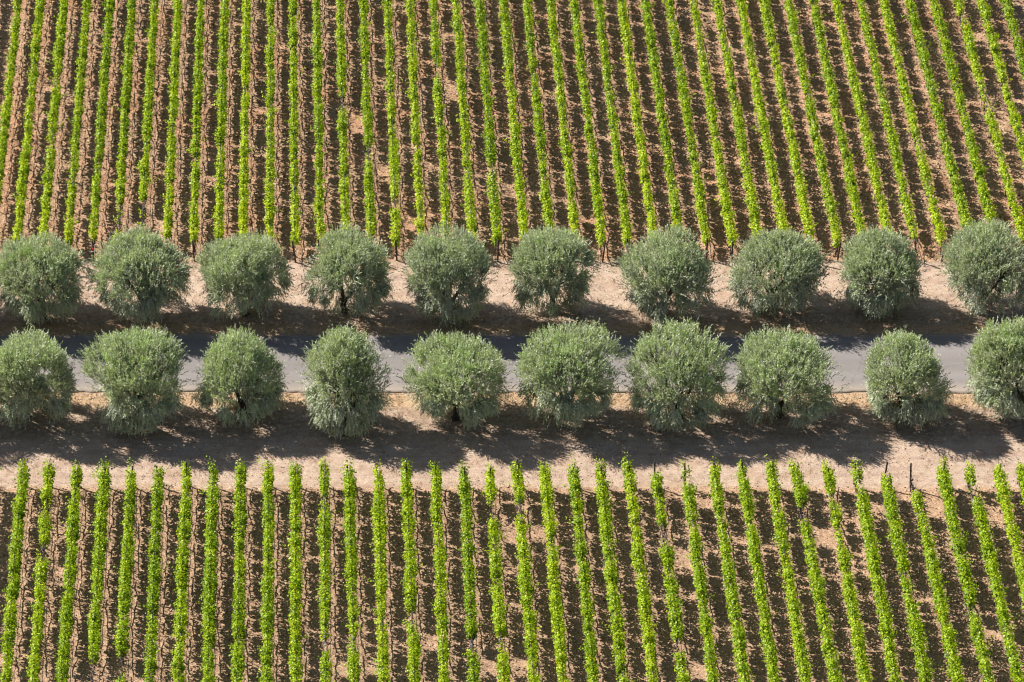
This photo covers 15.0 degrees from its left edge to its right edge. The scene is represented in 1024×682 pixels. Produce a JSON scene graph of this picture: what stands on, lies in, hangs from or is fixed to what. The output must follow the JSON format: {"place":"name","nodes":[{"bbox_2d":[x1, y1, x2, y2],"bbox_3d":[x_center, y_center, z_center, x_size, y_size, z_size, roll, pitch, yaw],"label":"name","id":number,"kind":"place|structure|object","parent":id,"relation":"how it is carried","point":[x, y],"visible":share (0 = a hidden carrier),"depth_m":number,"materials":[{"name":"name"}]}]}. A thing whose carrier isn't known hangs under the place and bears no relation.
{"place":"outdoors","nodes":[
{"label":"outdoors","id":0,"kind":"place"},
{"bbox_2d":[0,1,1022,681],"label":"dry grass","id":1,"kind":"structure","parent":0,"point":[512,393],"depth_m":278.05,"materials":[{"name":"beige plant"}]},
{"bbox_2d":[0,0,1023,681],"bbox_3d":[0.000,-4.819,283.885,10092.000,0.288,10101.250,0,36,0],"label":"ground","id":2,"kind":"structure","parent":0,"point":[600,436],"depth_m":277.96,"materials":[{"name":"brown soil"}]},
{"bbox_2d":[0,0,22,237],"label":"vine row","id":3,"kind":"object","parent":2,"relation":"on","point":[6,110],"visible":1,"depth_m":301.97,"materials":[{"name":"green plant"}]},
{"bbox_2d":[0,458,30,681],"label":"vine row","id":4,"kind":"object","parent":2,"relation":"on","point":[19,510],"visible":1,"depth_m":253.81,"materials":[{"name":"green plant"}]},
{"bbox_2d":[9,0,45,251],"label":"vine row","id":5,"kind":"object","parent":2,"relation":"on","point":[21,186],"visible":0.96,"depth_m":297.64,"materials":[{"name":"green plant"}]},
{"bbox_2d":[25,458,55,681],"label":"vine row","id":6,"kind":"object","parent":2,"relation":"on","point":[41,570],"visible":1,"depth_m":253.29,"materials":[{"name":"green plant"}]},
{"bbox_2d":[0,324,81,429],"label":"olive tree","id":7,"kind":"object","parent":2,"relation":"on","point":[18,362],"visible":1,"depth_m":266.42,"materials":[{"name":"green plant"}]},
{"bbox_2d":[0,230,88,325],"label":"olive tree","id":8,"kind":"object","parent":2,"relation":"on","point":[56,260],"visible":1,"depth_m":276.13,"materials":[{"name":"green plant"}]},
{"bbox_2d":[36,0,72,245],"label":"vine row","id":9,"kind":"object","parent":2,"relation":"on","point":[57,70],"visible":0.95,"depth_m":298.39,"materials":[{"name":"green plant"}]},
{"bbox_2d":[54,459,83,681],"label":"vine row","id":10,"kind":"object","parent":2,"relation":"on","point":[73,527],"visible":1,"depth_m":253.39,"materials":[{"name":"green plant"}]},
{"bbox_2d":[63,0,94,248],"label":"vine row","id":11,"kind":"object","parent":2,"relation":"on","point":[68,232],"visible":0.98,"depth_m":297.94,"materials":[{"name":"green plant"}]},
{"bbox_2d":[87,456,113,681],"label":"vine row","id":12,"kind":"object","parent":2,"relation":"on","point":[95,616],"visible":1,"depth_m":254.65,"materials":[{"name":"green plant"}]},
{"bbox_2d":[88,0,115,261],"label":"vine row","id":13,"kind":"object","parent":2,"relation":"on","point":[104,80],"visible":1,"depth_m":298.09,"materials":[{"name":"green plant"}]},
{"bbox_2d":[112,457,137,681],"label":"vine row","id":14,"kind":"object","parent":2,"relation":"on","point":[124,605],"visible":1,"depth_m":253.67,"materials":[{"name":"green plant"}]},
{"bbox_2d":[111,0,138,258],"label":"vine row","id":15,"kind":"object","parent":2,"relation":"on","point":[125,101],"visible":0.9,"depth_m":299.42,"materials":[{"name":"green plant"}]},
{"bbox_2d":[75,322,191,437],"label":"olive tree","id":16,"kind":"object","parent":2,"relation":"on","point":[120,379],"visible":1,"depth_m":266.05,"materials":[{"name":"green plant"}]},
{"bbox_2d":[78,222,196,324],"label":"olive tree","id":17,"kind":"object","parent":2,"relation":"on","point":[138,255],"visible":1,"depth_m":276.38,"materials":[{"name":"green plant"}]},
{"bbox_2d":[136,0,159,230],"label":"vine row","id":18,"kind":"object","parent":2,"relation":"on","point":[147,127],"visible":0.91,"depth_m":299.13,"materials":[{"name":"green plant"}]},
{"bbox_2d":[140,463,169,681],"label":"vine row","id":19,"kind":"object","parent":2,"relation":"on","point":[154,576],"visible":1,"depth_m":253.37,"materials":[{"name":"green plant"}]},
{"bbox_2d":[162,0,183,244],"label":"vine row","id":20,"kind":"object","parent":2,"relation":"on","point":[169,180],"visible":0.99,"depth_m":298.33,"materials":[{"name":"green plant"}]},
{"bbox_2d":[169,460,196,681],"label":"vine row","id":21,"kind":"object","parent":2,"relation":"on","point":[182,560],"visible":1,"depth_m":253.37,"materials":[{"name":"green plant"}]},
{"bbox_2d":[183,0,207,261],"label":"vine row","id":22,"kind":"object","parent":2,"relation":"on","point":[194,220],"visible":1,"depth_m":297.73,"materials":[{"name":"green plant"}]},
{"bbox_2d":[195,456,222,681],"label":"vine row","id":23,"kind":"object","parent":2,"relation":"on","point":[210,585],"visible":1,"depth_m":252.90,"materials":[{"name":"green plant"}]},
{"bbox_2d":[209,0,233,255],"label":"vine row","id":24,"kind":"object","parent":2,"relation":"on","point":[223,33],"visible":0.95,"depth_m":298.33,"materials":[{"name":"green plant"}]},
{"bbox_2d":[228,459,249,681],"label":"vine row","id":25,"kind":"object","parent":2,"relation":"on","point":[239,601],"visible":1,"depth_m":253.40,"materials":[{"name":"green plant"}]},
{"bbox_2d":[187,322,291,428],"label":"olive tree","id":26,"kind":"object","parent":2,"relation":"on","point":[255,358],"visible":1,"depth_m":267.30,"materials":[{"name":"green plant"}]},
{"bbox_2d":[190,227,295,319],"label":"olive tree","id":27,"kind":"object","parent":2,"relation":"on","point":[221,272],"visible":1,"depth_m":276.74,"materials":[{"name":"green plant"}]},
{"bbox_2d":[237,0,254,248],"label":"vine row","id":28,"kind":"object","parent":2,"relation":"on","point":[244,149],"visible":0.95,"depth_m":297.85,"materials":[{"name":"green plant"}]},
{"bbox_2d":[256,456,278,681],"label":"vine row","id":29,"kind":"object","parent":2,"relation":"on","point":[266,613],"visible":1,"depth_m":253.09,"materials":[{"name":"green plant"}]},
{"bbox_2d":[261,0,282,240],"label":"vine row","id":30,"kind":"object","parent":2,"relation":"on","point":[270,207],"visible":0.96,"depth_m":297.47,"materials":[{"name":"green plant"}]},
{"bbox_2d":[283,0,304,262],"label":"vine row","id":31,"kind":"object","parent":2,"relation":"on","point":[293,35],"visible":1,"depth_m":297.18,"materials":[{"name":"green plant"}]},
{"bbox_2d":[283,458,309,681],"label":"vine row","id":32,"kind":"object","parent":2,"relation":"on","point":[295,486],"visible":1,"depth_m":253.22,"materials":[{"name":"green plant"}]},
{"bbox_2d":[307,0,329,253],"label":"vine row","id":33,"kind":"object","parent":2,"relation":"on","point":[318,105],"visible":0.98,"depth_m":297.96,"materials":[{"name":"green plant"}]},
{"bbox_2d":[314,456,338,681],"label":"vine row","id":34,"kind":"object","parent":2,"relation":"on","point":[324,522],"visible":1,"depth_m":254.30,"materials":[{"name":"green plant"}]},
{"bbox_2d":[333,0,354,231],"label":"vine row","id":35,"kind":"object","parent":2,"relation":"on","point":[342,127],"visible":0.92,"depth_m":297.92,"materials":[{"name":"green plant"}]},
{"bbox_2d":[294,321,397,439],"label":"olive tree","id":36,"kind":"object","parent":2,"relation":"on","point":[356,363],"visible":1,"depth_m":265.86,"materials":[{"name":"green plant"}]},
{"bbox_2d":[297,221,397,317],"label":"olive tree","id":37,"kind":"object","parent":2,"relation":"on","point":[340,251],"visible":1,"depth_m":277.17,"materials":[{"name":"green plant"}]},
{"bbox_2d":[339,455,361,681],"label":"vine row","id":38,"kind":"object","parent":2,"relation":"on","point":[349,520],"visible":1,"depth_m":254.20,"materials":[{"name":"green plant"}]},
{"bbox_2d":[356,0,380,240],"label":"vine row","id":39,"kind":"object","parent":2,"relation":"on","point":[369,192],"visible":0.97,"depth_m":297.74,"materials":[{"name":"green plant"}]},
{"bbox_2d":[364,459,390,681],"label":"vine row","id":40,"kind":"object","parent":2,"relation":"on","point":[380,535],"visible":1,"depth_m":253.81,"materials":[{"name":"green plant"}]},
{"bbox_2d":[380,0,405,260],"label":"vine row","id":41,"kind":"object","parent":2,"relation":"on","point":[393,172],"visible":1,"depth_m":296.93,"materials":[{"name":"green plant"}]},
{"bbox_2d":[398,457,422,681],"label":"vine row","id":42,"kind":"object","parent":2,"relation":"on","point":[411,569],"visible":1,"depth_m":253.80,"materials":[{"name":"green plant"}]},
{"bbox_2d":[399,0,428,235],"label":"vine row","id":43,"kind":"object","parent":2,"relation":"on","point":[413,95],"visible":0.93,"depth_m":298.69,"materials":[{"name":"green plant"}]},
{"bbox_2d":[427,460,451,681],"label":"vine row","id":44,"kind":"object","parent":2,"relation":"on","point":[441,607],"visible":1,"depth_m":253.66,"materials":[{"name":"green plant"}]},
{"bbox_2d":[428,0,451,237],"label":"vine row","id":45,"kind":"object","parent":2,"relation":"on","point":[437,92],"visible":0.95,"depth_m":298.16,"materials":[{"name":"green plant"}]},
{"bbox_2d":[398,220,501,328],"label":"olive tree","id":46,"kind":"object","parent":2,"relation":"on","point":[453,260],"visible":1,"depth_m":276.23,"materials":[{"name":"green plant"}]},
{"bbox_2d":[394,328,515,430],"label":"olive tree","id":47,"kind":"object","parent":2,"relation":"on","point":[444,366],"visible":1,"depth_m":266.87,"materials":[{"name":"green plant"}]},
{"bbox_2d":[449,0,480,240],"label":"vine row","id":48,"kind":"object","parent":2,"relation":"on","point":[469,198],"visible":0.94,"depth_m":297.95,"materials":[{"name":"green plant"}]},
{"bbox_2d":[454,458,483,681],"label":"vine row","id":49,"kind":"object","parent":2,"relation":"on","point":[464,488],"visible":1,"depth_m":253.69,"materials":[{"name":"green plant"}]},
{"bbox_2d":[472,0,506,261],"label":"vine row","id":50,"kind":"object","parent":2,"relation":"on","point":[489,124],"visible":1,"depth_m":297.00,"materials":[{"name":"green plant"}]},
{"bbox_2d":[482,462,512,681],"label":"vine row","id":51,"kind":"object","parent":2,"relation":"on","point":[498,622],"visible":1,"depth_m":253.24,"materials":[{"name":"green plant"}]},
{"bbox_2d":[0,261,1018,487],"bbox_3d":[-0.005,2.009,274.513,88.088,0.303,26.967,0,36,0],"label":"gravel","id":52,"kind":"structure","parent":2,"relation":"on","point":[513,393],"depth_m":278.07,"materials":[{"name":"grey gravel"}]},
{"bbox_2d":[0,0,1023,681],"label":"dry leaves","id":53,"kind":"object","parent":2,"relation":"on","point":[484,332],"visible":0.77,"depth_m":287.02,"materials":[{"name":"brown plant"}]},
{"bbox_2d":[0,0,1023,681],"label":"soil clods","id":54,"kind":"object","parent":2,"relation":"on","point":[508,244],"visible":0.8,"depth_m":291.36,"materials":[{"name":"brown soil"}]},
{"bbox_2d":[497,0,528,239],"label":"vine row","id":55,"kind":"object","parent":2,"relation":"on","point":[515,138],"visible":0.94,"depth_m":297.95,"materials":[{"name":"green plant"}]},
{"bbox_2d":[508,461,542,681],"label":"vine row","id":56,"kind":"object","parent":2,"relation":"on","point":[527,603],"visible":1,"depth_m":252.93,"materials":[{"name":"green plant"}]},
{"bbox_2d":[521,0,557,231],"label":"vine row","id":57,"kind":"object","parent":2,"relation":"on","point":[544,193],"visible":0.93,"depth_m":297.97,"materials":[{"name":"green plant"}]},
{"bbox_2d":[503,223,599,320],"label":"olive tree","id":58,"kind":"object","parent":2,"relation":"on","point":[535,267],"visible":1,"depth_m":276.71,"materials":[{"name":"green plant"}]},
{"bbox_2d":[537,461,571,681],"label":"vine row","id":59,"kind":"object","parent":2,"relation":"on","point":[547,499],"visible":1,"depth_m":253.53,"materials":[{"name":"green plant"}]},
{"bbox_2d":[544,0,580,241],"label":"vine row","id":60,"kind":"object","parent":2,"relation":"on","point":[558,78],"visible":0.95,"depth_m":298.76,"materials":[{"name":"green plant"}]},
{"bbox_2d":[510,318,631,430],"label":"olive tree","id":61,"kind":"object","parent":2,"relation":"on","point":[558,359],"visible":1,"depth_m":266.23,"materials":[{"name":"green plant"}]},
{"bbox_2d":[562,453,600,681],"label":"vine row","id":62,"kind":"object","parent":2,"relation":"on","point":[589,657],"visible":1,"depth_m":253.28,"materials":[{"name":"green plant"}]},
{"bbox_2d":[568,0,607,262],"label":"vine row","id":63,"kind":"object","parent":2,"relation":"on","point":[593,171],"visible":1,"depth_m":296.72,"materials":[{"name":"green plant"}]},
{"bbox_2d":[591,0,632,253],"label":"vine row","id":64,"kind":"object","parent":2,"relation":"on","point":[617,161],"visible":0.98,"depth_m":297.41,"materials":[{"name":"green plant"}]},
{"bbox_2d":[593,456,639,681],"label":"vine row","id":65,"kind":"object","parent":2,"relation":"on","point":[611,575],"visible":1,"depth_m":253.51,"materials":[{"name":"green plant"}]},
{"bbox_2d":[618,451,658,681],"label":"vine row","id":66,"kind":"object","parent":2,"relation":"on","point":[643,596],"visible":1,"depth_m":253.59,"materials":[{"name":"green plant"}]},
{"bbox_2d":[617,0,660,236],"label":"vine row","id":67,"kind":"object","parent":2,"relation":"on","point":[636,109],"visible":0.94,"depth_m":298.29,"materials":[{"name":"green plant"}]},
{"bbox_2d":[638,0,684,253],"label":"vine row","id":68,"kind":"object","parent":2,"relation":"on","point":[650,33],"visible":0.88,"depth_m":298.77,"materials":[{"name":"green plant"}]},
{"bbox_2d":[606,221,727,324],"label":"olive tree","id":69,"kind":"object","parent":2,"relation":"on","point":[687,267],"visible":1,"depth_m":276.33,"materials":[{"name":"green plant"}]},
{"bbox_2d":[648,461,691,681],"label":"vine row","id":70,"kind":"object","parent":2,"relation":"on","point":[670,584],"visible":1,"depth_m":252.60,"materials":[{"name":"green plant"}]},
{"bbox_2d":[619,315,738,435],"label":"olive tree","id":71,"kind":"object","parent":2,"relation":"on","point":[690,364],"visible":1,"depth_m":266.63,"materials":[{"name":"green plant"}]},
{"bbox_2d":[661,0,711,258],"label":"vine row","id":72,"kind":"object","parent":2,"relation":"on","point":[699,192],"visible":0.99,"depth_m":297.68,"materials":[{"name":"green plant"}]},
{"bbox_2d":[678,459,721,681],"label":"vine row","id":73,"kind":"object","parent":2,"relation":"on","point":[695,542],"visible":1,"depth_m":253.16,"materials":[{"name":"green plant"}]},
{"bbox_2d":[690,0,739,261],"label":"vine row","id":74,"kind":"object","parent":2,"relation":"on","point":[724,193],"visible":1,"depth_m":296.61,"materials":[{"name":"green plant"}]},
{"bbox_2d":[708,456,755,681],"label":"vine row","id":75,"kind":"object","parent":2,"relation":"on","point":[738,639],"visible":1,"depth_m":253.03,"materials":[{"name":"green plant"}]},
{"bbox_2d":[710,0,764,236],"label":"vine row","id":76,"kind":"object","parent":2,"relation":"on","point":[742,151],"visible":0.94,"depth_m":297.01,"materials":[{"name":"green plant"}]},
{"bbox_2d":[731,459,781,681],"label":"vine row","id":77,"kind":"object","parent":2,"relation":"on","point":[755,557],"visible":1,"depth_m":253.46,"materials":[{"name":"green plant"}]},
{"bbox_2d":[735,0,796,254],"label":"vine row","id":78,"kind":"object","parent":2,"relation":"on","point":[764,126],"visible":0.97,"depth_m":297.85,"materials":[{"name":"green plant"}]},
{"bbox_2d":[720,226,832,320],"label":"olive tree","id":79,"kind":"object","parent":2,"relation":"on","point":[798,267],"visible":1,"depth_m":277.63,"materials":[{"name":"green plant"}]},
{"bbox_2d":[759,0,816,245],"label":"vine row","id":80,"kind":"object","parent":2,"relation":"on","point":[791,138],"visible":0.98,"depth_m":297.34,"materials":[{"name":"green plant"}]},
{"bbox_2d":[764,454,813,681],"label":"vine row","id":81,"kind":"object","parent":2,"relation":"on","point":[798,636],"visible":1,"depth_m":253.42,"materials":[{"name":"green plant"}]},
{"bbox_2d":[731,323,851,428],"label":"olive tree","id":82,"kind":"object","parent":2,"relation":"on","point":[799,372],"visible":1,"depth_m":267.12,"materials":[{"name":"green plant"}]},
{"bbox_2d":[783,0,843,261],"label":"vine row","id":83,"kind":"object","parent":2,"relation":"on","point":[820,157],"visible":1,"depth_m":297.02,"materials":[{"name":"green plant"}]},
{"bbox_2d":[787,458,847,681],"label":"vine row","id":84,"kind":"object","parent":2,"relation":"on","point":[800,491],"visible":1,"depth_m":252.76,"materials":[{"name":"green plant"}]},
{"bbox_2d":[809,0,867,245],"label":"vine row","id":85,"kind":"object","parent":2,"relation":"on","point":[849,171],"visible":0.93,"depth_m":298.11,"materials":[{"name":"green plant"}]},
{"bbox_2d":[820,458,875,681],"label":"vine row","id":86,"kind":"object","parent":2,"relation":"on","point":[851,599],"visible":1,"depth_m":252.30,"materials":[{"name":"green plant"}]},
{"bbox_2d":[831,0,894,250],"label":"vine row","id":87,"kind":"object","parent":2,"relation":"on","point":[860,111],"visible":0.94,"depth_m":297.93,"materials":[{"name":"green plant"}]},
{"bbox_2d":[848,455,902,681],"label":"vine row","id":88,"kind":"object","parent":2,"relation":"on","point":[868,534],"visible":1,"depth_m":253.39,"materials":[{"name":"green plant"}]},
{"bbox_2d":[831,221,930,320],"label":"olive tree","id":89,"kind":"object","parent":2,"relation":"on","point":[882,263],"visible":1,"depth_m":277.76,"materials":[{"name":"green plant"}]},
{"bbox_2d":[856,0,918,257],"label":"vine row","id":90,"kind":"object","parent":2,"relation":"on","point":[896,159],"visible":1,"depth_m":296.60,"materials":[{"name":"green plant"}]},
{"bbox_2d":[879,462,934,681],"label":"vine row","id":91,"kind":"object","parent":2,"relation":"on","point":[916,629],"visible":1,"depth_m":253.08,"materials":[{"name":"green plant"}]},
{"bbox_2d":[861,324,955,427],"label":"olive tree","id":92,"kind":"object","parent":2,"relation":"on","point":[913,370],"visible":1,"depth_m":267.09,"materials":[{"name":"green plant"}]},
{"bbox_2d":[879,0,949,261],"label":"vine row","id":93,"kind":"object","parent":2,"relation":"on","point":[906,97],"visible":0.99,"depth_m":297.81,"materials":[{"name":"green plant"}]},
{"bbox_2d":[901,0,972,245],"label":"vine row","id":94,"kind":"object","parent":2,"relation":"on","point":[938,116],"visible":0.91,"depth_m":298.70,"materials":[{"name":"green plant"}]},
{"bbox_2d":[908,463,966,681],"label":"vine row","id":95,"kind":"object","parent":2,"relation":"on","point":[949,636],"visible":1,"depth_m":252.21,"materials":[{"name":"green plant"}]},
{"bbox_2d":[928,0,998,223],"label":"vine row","id":96,"kind":"object","parent":2,"relation":"on","point":[978,168],"visible":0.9,"depth_m":299.16,"materials":[{"name":"green plant"}]},
{"bbox_2d":[935,453,994,681],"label":"vine row","id":97,"kind":"object","parent":2,"relation":"on","point":[944,481],"visible":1,"depth_m":253.84,"materials":[{"name":"green plant"}]},
{"bbox_2d":[934,216,1023,319],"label":"olive tree","id":98,"kind":"object","parent":2,"relation":"on","point":[977,257],"visible":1,"depth_m":277.22,"materials":[{"name":"green plant"}]},
{"bbox_2d":[953,0,1023,246],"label":"vine row","id":99,"kind":"object","parent":2,"relation":"on","point":[1007,179],"visible":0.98,"depth_m":297.59,"materials":[{"name":"green plant"}]},
{"bbox_2d":[959,313,1023,426],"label":"olive tree","id":100,"kind":"object","parent":2,"relation":"on","point":[992,347],"visible":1,"depth_m":266.95,"materials":[{"name":"green plant"}]},
{"bbox_2d":[964,459,1023,681],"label":"vine row","id":101,"kind":"object","parent":2,"relation":"on","point":[989,555],"visible":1,"depth_m":253.33,"materials":[{"name":"green plant"}]},
{"bbox_2d":[976,0,1023,168],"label":"vine row","id":102,"kind":"object","parent":2,"relation":"on","point":[1000,67],"visible":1,"depth_m":303.45,"materials":[{"name":"green plant"}]},
{"bbox_2d":[993,462,1023,609],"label":"vine row","id":103,"kind":"object","parent":2,"relation":"on","point":[1002,493],"visible":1,"depth_m":257.73,"materials":[{"name":"green plant"}]},
{"bbox_2d":[1000,0,1023,90],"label":"vine row","id":104,"kind":"object","parent":2,"relation":"on","point":[1013,30],"visible":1,"depth_m":308.70,"materials":[{"name":"green plant"}]},
{"bbox_2d":[1014,461,1023,506],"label":"vine row","id":105,"kind":"object","parent":2,"relation":"on","point":[1020,472],"visible":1,"depth_m":261.94,"materials":[{"name":"green plant"}]},
{"bbox_2d":[0,332,1023,393],"bbox_3d":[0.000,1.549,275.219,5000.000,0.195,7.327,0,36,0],"label":"road","id":106,"kind":"structure","parent":0,"point":[850,354],"depth_m":275.79,"materials":[{"name":"grey asphalt"}]}
]}

